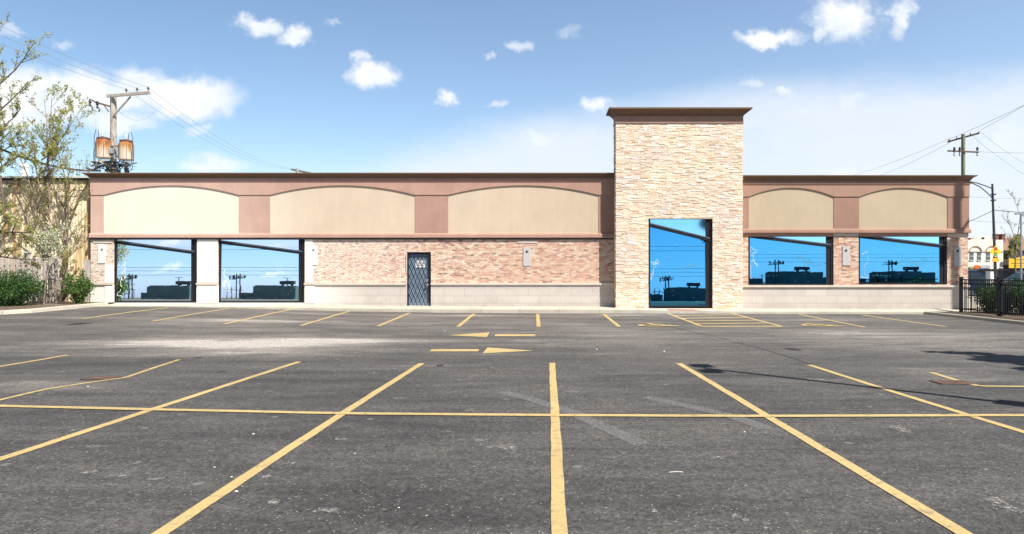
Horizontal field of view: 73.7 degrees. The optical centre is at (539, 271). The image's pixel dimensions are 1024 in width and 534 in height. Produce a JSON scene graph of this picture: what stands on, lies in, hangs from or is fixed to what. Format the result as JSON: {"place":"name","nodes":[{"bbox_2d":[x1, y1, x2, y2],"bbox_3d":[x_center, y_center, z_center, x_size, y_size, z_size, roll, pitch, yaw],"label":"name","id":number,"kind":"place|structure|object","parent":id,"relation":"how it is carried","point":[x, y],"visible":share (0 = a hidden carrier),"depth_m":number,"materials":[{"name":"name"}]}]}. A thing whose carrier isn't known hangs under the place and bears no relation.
{"place":"outdoors","nodes":[
{"label":"outdoors","id":0,"kind":"place"},
{"bbox_2d":[0,301,112,309],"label":"planting bed","id":1,"kind":"object","parent":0,"point":[33,305],"visible":0.5,"depth_m":26.91,"materials":[{"name":"soil"}]},
{"bbox_2d":[0,261,51,305],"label":"evergreen shrub","id":2,"kind":"object","parent":1,"relation":"on","point":[10,295],"visible":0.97,"depth_m":26.74,"materials":[{"name":"green plant"}]},
{"bbox_2d":[0,10,53,269],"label":"budding tree","id":3,"kind":"object","parent":1,"relation":"on","point":[8,216],"visible":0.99,"depth_m":27.50,"materials":[{"name":"green plant"}]},
{"bbox_2d":[0,252,61,302],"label":"wooden fence","id":4,"kind":"object","parent":1,"relation":"on","point":[52,269],"visible":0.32,"depth_m":29.00,"materials":[{"name":"grey wood"}]},
{"bbox_2d":[0,79,109,301],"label":"spring tree","id":5,"kind":"object","parent":1,"relation":"on","point":[52,149],"visible":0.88,"depth_m":29.21,"materials":[{"name":"green plant"}]},
{"bbox_2d":[29,219,83,304],"bbox_3d":[-19.596,-0.362,27.550,1.546,3.529,1.589,0,0,18],"label":"blossoming sapling","id":6,"kind":"object","parent":1,"relation":"on","point":[46,247],"visible":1,"depth_m":27.42,"materials":[{"name":"white plant"}]},
{"bbox_2d":[50,276,69,303],"bbox_3d":[-19.767,0.776,28.204,0.824,1.213,0.768,0,0,-23],"label":"dry twig shrub","id":7,"kind":"object","parent":1,"relation":"on","point":[60,299],"visible":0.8,"depth_m":28.16,"materials":[{"name":"brown plant"}]},
{"bbox_2d":[61,268,96,303],"bbox_3d":[-19.251,0.649,28.318,1.419,1.636,1.222,0,0,0],"label":"leafy shrub","id":8,"kind":"object","parent":1,"relation":"on","point":[79,288],"visible":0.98,"depth_m":28.26,"materials":[{"name":"green plant"}]},
{"bbox_2d":[84,260,90,301],"bbox_3d":[-19.573,0.484,29.585,0.330,2.031,0.070,0,0,0],"label":"gate board","id":9,"kind":"object","parent":1,"relation":"on","point":[87,266],"visible":0.26,"depth_m":29.55,"materials":[{"name":"beige wood"}]},
{"bbox_2d":[0,307,1023,533],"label":"parking lot","id":10,"kind":"structure","parent":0,"point":[427,474],"depth_m":7.60,"materials":[{"name":"grey asphalt"}]},
{"bbox_2d":[0,355,66,366],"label":"parking line","id":11,"kind":"object","parent":10,"relation":"on","point":[33,360],"visible":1,"depth_m":13.04,"materials":[{"name":"yellow paint"}]},
{"bbox_2d":[0,163,90,301],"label":"metal sided building","id":12,"kind":"structure","parent":10,"relation":"on","point":[15,194],"depth_m":29.85,"materials":[{"name":"beige"}]},
{"bbox_2d":[0,303,107,314],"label":"kerb","id":13,"kind":"structure","parent":10,"relation":"on","point":[33,310],"depth_m":25.16,"materials":[{"name":"concrete"}]},
{"bbox_2d":[0,359,180,399],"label":"parking line","id":14,"kind":"object","parent":10,"relation":"on","point":[90,382],"visible":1,"depth_m":10.49,"materials":[{"name":"yellow paint"}]},
{"bbox_2d":[80,376,120,379],"bbox_3d":[-6.987,1.703,10.880,0.511,0.034,0.290,0,0,0],"label":"pavement patch","id":15,"kind":"object","parent":10,"relation":"on","point":[100,377],"visible":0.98,"depth_m":10.90,"materials":[{"name":"grey concrete"}]},
{"bbox_2d":[85,87,150,172],"bbox_3d":[-23.160,-4.233,37.628,3.508,11.867,1.114,0,0,0],"label":"utility pole","id":16,"kind":"object","parent":10,"relation":"on","point":[105,148],"visible":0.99,"depth_m":37.49,"materials":[{"name":"brown wood"}]},
{"bbox_2d":[1,149,100,171],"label":"service cable","id":17,"kind":"object","parent":16,"relation":"attached to","point":[6,151],"visible":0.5,"depth_m":33.27,"materials":[{"name":"black metal"}]},
{"bbox_2d":[3,44,124,88],"bbox_3d":[-22.051,-9.794,23.826,0.014,0.827,27.695,0,0,-3],"label":"power line","id":18,"kind":"object","parent":16,"relation":"attached to","point":[62,67],"visible":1,"depth_m":32.08,"materials":[{"name":"grey metal"}]},
{"bbox_2d":[1,35,134,87],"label":"power line","id":19,"kind":"object","parent":16,"relation":"attached to","point":[65,62],"visible":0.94,"depth_m":31.58,"materials":[{"name":"grey metal"}]},
{"bbox_2d":[0,25,145,86],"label":"power line","id":20,"kind":"object","parent":16,"relation":"attached to","point":[68,56],"visible":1,"depth_m":30.57,"materials":[{"name":"grey metal"}]},
{"bbox_2d":[129,91,282,168],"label":"power line","id":21,"kind":"object","parent":16,"relation":"attached to","point":[200,137],"visible":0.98,"depth_m":48.88,"materials":[{"name":"grey metal"}]},
{"bbox_2d":[141,91,294,168],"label":"power line","id":22,"kind":"object","parent":16,"relation":"attached to","point":[204,134],"visible":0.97,"depth_m":46.26,"materials":[{"name":"grey metal"}]},
{"bbox_2d":[149,88,299,169],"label":"power line","id":23,"kind":"object","parent":16,"relation":"attached to","point":[213,134],"visible":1,"depth_m":47.38,"materials":[{"name":"grey metal"}]},
{"bbox_2d":[81,308,161,318],"bbox_3d":[-14.887,1.479,24.791,0.138,0.086,5.162,0,0,0],"label":"parking line","id":24,"kind":"object","parent":10,"relation":"on","point":[119,313],"visible":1,"depth_m":24.17,"materials":[{"name":"yellow paint"}]},
{"bbox_2d":[0,362,298,460],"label":"parking line","id":25,"kind":"object","parent":10,"relation":"on","point":[98,426],"visible":1,"depth_m":7.86,"materials":[{"name":"yellow paint"}]},
{"bbox_2d":[154,308,230,320],"bbox_3d":[-12.443,1.526,24.663,0.136,0.085,6.010,0,0,-3],"label":"parking line","id":26,"kind":"object","parent":10,"relation":"on","point":[190,314],"visible":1,"depth_m":24.28,"materials":[{"name":"yellow paint"}]},
{"bbox_2d":[224,309,289,323],"bbox_3d":[-9.973,1.577,24.529,0.134,0.074,6.764,0,0,-4],"label":"parking line","id":27,"kind":"object","parent":10,"relation":"on","point":[253,317],"visible":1,"depth_m":23.58,"materials":[{"name":"yellow paint"}]},
{"bbox_2d":[151,363,423,533],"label":"parking line","id":28,"kind":"object","parent":10,"relation":"on","point":[180,520],"visible":1,"depth_m":5.85,"materials":[{"name":"yellow paint"}]},
{"bbox_2d":[306,507,339,511],"bbox_3d":[-1.534,1.696,4.866,0.271,0.001,0.125,0,0,0],"label":"pavement scuff","id":29,"kind":"object","parent":10,"relation":"on","point":[325,509],"visible":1,"depth_m":4.87,"materials":[{"name":"grey asphalt"}]},
{"bbox_2d":[302,311,349,324],"bbox_3d":[-7.542,1.627,24.339,0.131,0.044,6.742,0,0,-3],"label":"parking line","id":30,"kind":"object","parent":10,"relation":"on","point":[325,318],"visible":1,"depth_m":23.77,"materials":[{"name":"yellow paint"}]},
{"bbox_2d":[377,313,409,325],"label":"parking line","id":31,"kind":"object","parent":10,"relation":"on","point":[392,319],"visible":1,"depth_m":23.48,"materials":[{"name":"yellow paint"}]},
{"bbox_2d":[456,314,474,326],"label":"parking line","id":32,"kind":"object","parent":10,"relation":"on","point":[465,320],"visible":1,"depth_m":23.30,"materials":[{"name":"yellow paint"}]},
{"bbox_2d":[430,347,532,352],"bbox_3d":[-1.242,1.694,14.740,2.233,0.001,1.094,0,0,0],"label":"direction arrow","id":33,"kind":"object","parent":10,"relation":"on","point":[491,350],"visible":1,"depth_m":14.69,"materials":[{"name":"yellow paint"}]},
{"bbox_2d":[455,332,534,336],"bbox_3d":[-1.194,1.691,18.308,2.228,0.005,1.216,0,0,22],"label":"direction arrow","id":34,"kind":"object","parent":10,"relation":"on","point":[480,334],"visible":1,"depth_m":18.39,"materials":[{"name":"yellow paint"}]},
{"bbox_2d":[0,405,1023,416],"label":"parking line","id":35,"kind":"object","parent":10,"relation":"on","point":[521,414],"visible":1,"depth_m":8.09,"materials":[{"name":"yellow paint"}]},
{"bbox_2d":[536,314,540,326],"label":"parking line","id":36,"kind":"object","parent":10,"relation":"on","point":[538,320],"visible":1,"depth_m":23.74,"materials":[{"name":"yellow paint"}]},
{"bbox_2d":[549,363,567,533],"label":"parking line","id":37,"kind":"object","parent":10,"relation":"on","point":[558,518],"visible":1,"depth_m":5.85,"materials":[{"name":"yellow paint"}]},
{"bbox_2d":[499,391,649,444],"bbox_3d":[0.303,1.696,8.234,0.358,0.001,3.366,0,0,-28],"label":"tyre mark","id":38,"kind":"object","parent":10,"relation":"on","point":[572,411],"visible":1,"depth_m":7.79,"materials":[{"name":"grey"}]},
{"bbox_2d":[603,314,620,326],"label":"parking line","id":39,"kind":"object","parent":10,"relation":"on","point":[612,321],"visible":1,"depth_m":23.54,"materials":[{"name":"yellow paint"}]},
{"bbox_2d":[639,323,676,325],"bbox_3d":[3.566,1.689,21.731,1.101,0.010,1.468,0,0,-29],"label":"wheelchair symbol","id":40,"kind":"object","parent":10,"relation":"on","point":[655,324],"visible":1,"depth_m":21.51,"materials":[{"name":"yellow paint"}]},
{"bbox_2d":[669,314,701,325],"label":"parking line","id":41,"kind":"object","parent":10,"relation":"on","point":[685,320],"visible":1,"depth_m":24.32,"materials":[{"name":"yellow paint"}]},
{"bbox_2d":[641,396,770,428],"bbox_3d":[2.014,1.696,8.349,0.341,0.001,2.180,0,0,-29],"label":"tyre mark","id":42,"kind":"object","parent":10,"relation":"on","point":[712,410],"visible":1,"depth_m":8.29,"materials":[{"name":"grey"}]},
{"bbox_2d":[683,317,745,318],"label":"parking line","id":43,"kind":"object","parent":10,"relation":"on","point":[728,317],"visible":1,"depth_m":25.43,"materials":[{"name":"yellow paint"}]},
{"bbox_2d":[694,323,740,323],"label":"parking line","id":44,"kind":"object","parent":10,"relation":"on","point":[717,323],"visible":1,"depth_m":22.43,"materials":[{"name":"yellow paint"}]},
{"bbox_2d":[703,320,744,320],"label":"parking line","id":45,"kind":"object","parent":10,"relation":"on","point":[723,320],"visible":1,"depth_m":23.84,"materials":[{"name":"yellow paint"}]},
{"bbox_2d":[568,448,906,450],"bbox_3d":[1.864,1.696,6.525,3.236,0.001,0.047,0,0,1],"label":"pavement seam","id":46,"kind":"object","parent":10,"relation":"on","point":[700,449],"visible":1,"depth_m":6.51,"materials":[{"name":"grey asphalt"}]},
{"bbox_2d":[703,326,781,326],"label":"parking line","id":47,"kind":"object","parent":10,"relation":"on","point":[742,326],"visible":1,"depth_m":21.20,"materials":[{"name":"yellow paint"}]},
{"bbox_2d":[674,327,810,364],"bbox_3d":[4.646,1.697,16.217,0.318,0.003,9.542,0,0,-5],"label":"pavement seam","id":48,"kind":"object","parent":10,"relation":"on","point":[753,346],"visible":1,"depth_m":15.09,"materials":[{"name":"grey asphalt"}]},
{"bbox_2d":[735,314,780,325],"bbox_3d":[7.718,1.702,24.589,0.134,0.004,6.592,0,0,3],"label":"parking line","id":49,"kind":"object","parent":10,"relation":"on","point":[758,320],"visible":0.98,"depth_m":23.86,"materials":[{"name":"yellow paint"}]},
{"bbox_2d":[801,323,841,325],"bbox_3d":[8.786,1.694,21.793,1.101,0.010,1.468,0,0,-29],"label":"wheelchair symbol","id":50,"kind":"object","parent":10,"relation":"on","point":[806,324],"visible":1,"depth_m":21.57,"materials":[{"name":"yellow paint"}]},
{"bbox_2d":[676,363,972,533],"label":"parking line","id":51,"kind":"object","parent":10,"relation":"on","point":[933,515],"visible":1,"depth_m":5.88,"materials":[{"name":"yellow paint"}]},
{"bbox_2d":[799,314,863,326],"bbox_3d":[10.232,1.706,24.321,0.134,0.008,6.611,0,0,4],"label":"parking line","id":52,"kind":"object","parent":10,"relation":"on","point":[832,320],"visible":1,"depth_m":23.67,"materials":[{"name":"yellow paint"}]},
{"bbox_2d":[865,315,947,326],"bbox_3d":[12.746,1.710,24.231,0.134,0.009,5.919,0,0,2],"label":"parking line","id":53,"kind":"object","parent":10,"relation":"on","point":[908,321],"visible":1,"depth_m":23.49,"materials":[{"name":"yellow paint"}]},
{"bbox_2d":[808,365,1023,432],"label":"parking line","id":54,"kind":"object","parent":10,"relation":"on","point":[956,411],"visible":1,"depth_m":8.92,"materials":[{"name":"yellow paint"}]},
{"bbox_2d":[929,380,975,383],"bbox_3d":[6.326,1.703,10.461,0.578,0.034,0.334,0,0,0],"label":"pavement patch","id":55,"kind":"object","parent":10,"relation":"on","point":[950,382],"visible":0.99,"depth_m":10.46,"materials":[{"name":"grey concrete"}]},
{"bbox_2d":[929,372,1023,386],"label":"parking line","id":56,"kind":"object","parent":10,"relation":"on","point":[972,384],"visible":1,"depth_m":10.26,"materials":[{"name":"yellow paint"}]},
{"bbox_2d":[970,181,996,278],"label":"street lamp","id":57,"kind":"object","parent":10,"relation":"on","point":[992,194],"visible":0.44,"depth_m":43.95,"materials":[{"name":"metal"}]},
{"bbox_2d":[990,246,1001,261],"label":"warning sign","id":58,"kind":"object","parent":57,"relation":"attached to","point":[995,251],"visible":1,"depth_m":43.85,"materials":[{"name":"yellow metal"}]},
{"bbox_2d":[985,496,1022,511],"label":"pavement scuff","id":59,"kind":"object","parent":10,"relation":"on","point":[1002,502],"visible":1,"depth_m":5.02,"materials":[{"name":"grey asphalt"}]},
{"bbox_2d":[0,0,1023,237],"label":"sky","id":60,"kind":"structure","parent":0,"point":[832,87],"materials":[{"name":"blue"}]},
{"bbox_2d":[95,304,949,313],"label":"pavement","id":61,"kind":"structure","parent":0,"point":[501,309],"depth_m":27.99,"materials":[{"name":"concrete"}]},
{"bbox_2d":[667,309,697,310],"bbox_3d":[5.898,1.573,28.205,1.267,0.038,0.490,0,0,0],"label":"pavement ramp strip","id":62,"kind":"object","parent":61,"relation":"on","point":[683,309],"visible":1,"depth_m":28.32,"materials":[{"name":"beige concrete"}]},
{"bbox_2d":[939,296,1018,310],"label":"side pavement","id":63,"kind":"structure","parent":0,"point":[969,306],"depth_m":29.41,"materials":[{"name":"concrete"}]},
{"bbox_2d":[938,311,1023,320],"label":"planting bed","id":64,"kind":"object","parent":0,"point":[992,315],"visible":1,"depth_m":25.37,"materials":[{"name":"soil"}]},
{"bbox_2d":[969,281,994,312],"bbox_3d":[17.849,1.011,27.159,1.478,1.403,1.260,0,0,39],"label":"hedge bush","id":65,"kind":"object","parent":64,"relation":"on","point":[984,297],"visible":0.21,"depth_m":27.17,"materials":[{"name":"green plant"}]},
{"bbox_2d":[959,277,1023,316],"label":"metal fence","id":66,"kind":"object","parent":64,"relation":"on","point":[998,284],"visible":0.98,"depth_m":25.45,"materials":[{"name":"black metal"}]},
{"bbox_2d":[980,275,1023,313],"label":"hedge bush","id":67,"kind":"object","parent":64,"relation":"on","point":[1003,297],"visible":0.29,"depth_m":26.44,"materials":[{"name":"green plant"}]},
{"bbox_2d":[1003,273,1023,314],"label":"hedge bush","id":68,"kind":"object","parent":64,"relation":"on","point":[1016,296],"visible":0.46,"depth_m":26.02,"materials":[{"name":"green plant"}]},
{"label":"ground","id":69,"kind":"structure","parent":0,"visible":0},
{"bbox_2d":[291,168,311,172],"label":"distant utility pole","id":70,"kind":"object","parent":69,"relation":"on","point":[296,170],"visible":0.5,"depth_m":74.44,"materials":[{"name":"grey wood"}]},
{"bbox_2d":[82,107,977,311],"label":"commercial building","id":71,"kind":"structure","parent":69,"relation":"on","point":[677,209],"depth_m":29.46,"materials":[{"name":"brick"}]},
{"bbox_2d":[114,240,196,302],"bbox_3d":[-16.617,-0.127,29.582,3.595,2.927,0.135,0,0,0],"label":"shop window","id":72,"kind":"structure","parent":71,"relation":"in","point":[145,271],"depth_m":29.58,"materials":[{"name":"blue glass"}]},
{"bbox_2d":[219,240,304,302],"bbox_3d":[-12.031,-0.127,29.582,3.734,2.927,0.135,0,0,0],"label":"shop window","id":73,"kind":"structure","parent":71,"relation":"in","point":[250,271],"depth_m":29.58,"materials":[{"name":"blue glass"}]},
{"bbox_2d":[406,252,430,305],"bbox_3d":[-5.238,0.317,29.585,1.072,2.339,0.230,0,0,0],"label":"door","id":74,"kind":"structure","parent":71,"relation":"in","point":[418,264],"depth_m":29.64,"materials":[{"name":"black metal"}]},
{"bbox_2d":[648,219,711,306],"bbox_3d":[5.950,-0.358,28.972,2.705,3.736,0.135,0,0,0],"label":"tower window","id":75,"kind":"structure","parent":71,"relation":"in","point":[680,250],"depth_m":28.97,"materials":[{"name":"blue glass"}]},
{"bbox_2d":[748,237,832,284],"bbox_3d":[10.855,-0.611,29.582,3.687,2.420,0.135,0,0,0],"label":"shop window","id":76,"kind":"structure","parent":71,"relation":"in","point":[771,260],"depth_m":29.57,"materials":[{"name":"blue glass"}]},
{"bbox_2d":[859,237,946,284],"bbox_3d":[15.695,-0.634,29.582,3.826,2.374,0.135,0,0,0],"label":"shop window","id":77,"kind":"structure","parent":71,"relation":"in","point":[882,260],"depth_m":29.57,"materials":[{"name":"blue glass"}]},
{"bbox_2d":[924,311,1023,324],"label":"kerb","id":78,"kind":"structure","parent":69,"relation":"on","point":[978,318],"depth_m":24.55,"materials":[{"name":"concrete"}]},
{"bbox_2d":[968,235,1009,276],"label":"cream building","id":79,"kind":"structure","parent":69,"relation":"on","point":[980,255],"depth_m":110.00,"materials":[{"name":"paint"}]},
{"bbox_2d":[969,252,973,260],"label":"window","id":80,"kind":"structure","parent":79,"relation":"in","point":[971,254],"depth_m":109.96,"materials":[{"name":"grey glass"}]},
{"bbox_2d":[977,252,981,260],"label":"window","id":81,"kind":"structure","parent":79,"relation":"in","point":[978,253],"depth_m":109.96,"materials":[{"name":"grey glass"}]},
{"bbox_2d":[986,252,990,260],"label":"window","id":82,"kind":"structure","parent":79,"relation":"in","point":[987,253],"depth_m":109.96,"materials":[{"name":"grey glass"}]},
{"bbox_2d":[968,234,1023,254],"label":"brown roofed house","id":83,"kind":"structure","parent":69,"relation":"on","point":[1005,243],"depth_m":143.00,"materials":[{"name":"brown brick"}]},
{"bbox_2d":[1003,254,1023,278],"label":"awning shop","id":84,"kind":"structure","parent":69,"relation":"on","point":[1009,262],"depth_m":110.30,"materials":[{"name":"yellow"}]},
{"bbox_2d":[1003,233,1023,258],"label":"street tree","id":85,"kind":"object","parent":69,"relation":"on","point":[1010,251],"visible":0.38,"depth_m":121.49,"materials":[{"name":"green plant"}]},
{"label":"street","id":86,"kind":"structure","parent":0,"visible":0},
{"bbox_2d":[947,130,979,174],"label":"utility pole","id":87,"kind":"object","parent":86,"relation":"on","point":[962,147],"visible":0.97,"depth_m":57.85,"materials":[{"name":"brown wood"}]},
{"bbox_2d":[968,271,1003,290],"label":"parked suv","id":88,"kind":"object","parent":86,"relation":"on","point":[975,275],"visible":0.05,"depth_m":49.15,"materials":[{"name":"blue paint"}]},
{"bbox_2d":[985,271,993,286],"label":"utility cabinet","id":89,"kind":"object","parent":86,"relation":"on","point":[989,274],"visible":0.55,"depth_m":47.07,"materials":[{"name":"white metal"}]},
{"bbox_2d":[998,189,1023,272],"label":"bare street tree","id":90,"kind":"object","parent":86,"relation":"on","point":[1015,240],"visible":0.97,"depth_m":55.93,"materials":[{"name":"brown plant"}]},
{"bbox_2d":[1004,272,1023,287],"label":"parked sedan","id":91,"kind":"object","parent":86,"relation":"on","point":[1014,276],"visible":0.15,"depth_m":54.99,"materials":[{"name":"blue paint"}]},
{"bbox_2d":[1014,213,1023,283],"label":"lamp post","id":92,"kind":"object","parent":86,"relation":"on","point":[1020,214],"visible":0.73,"depth_m":49.97,"materials":[{"name":"grey metal"}]}
]}

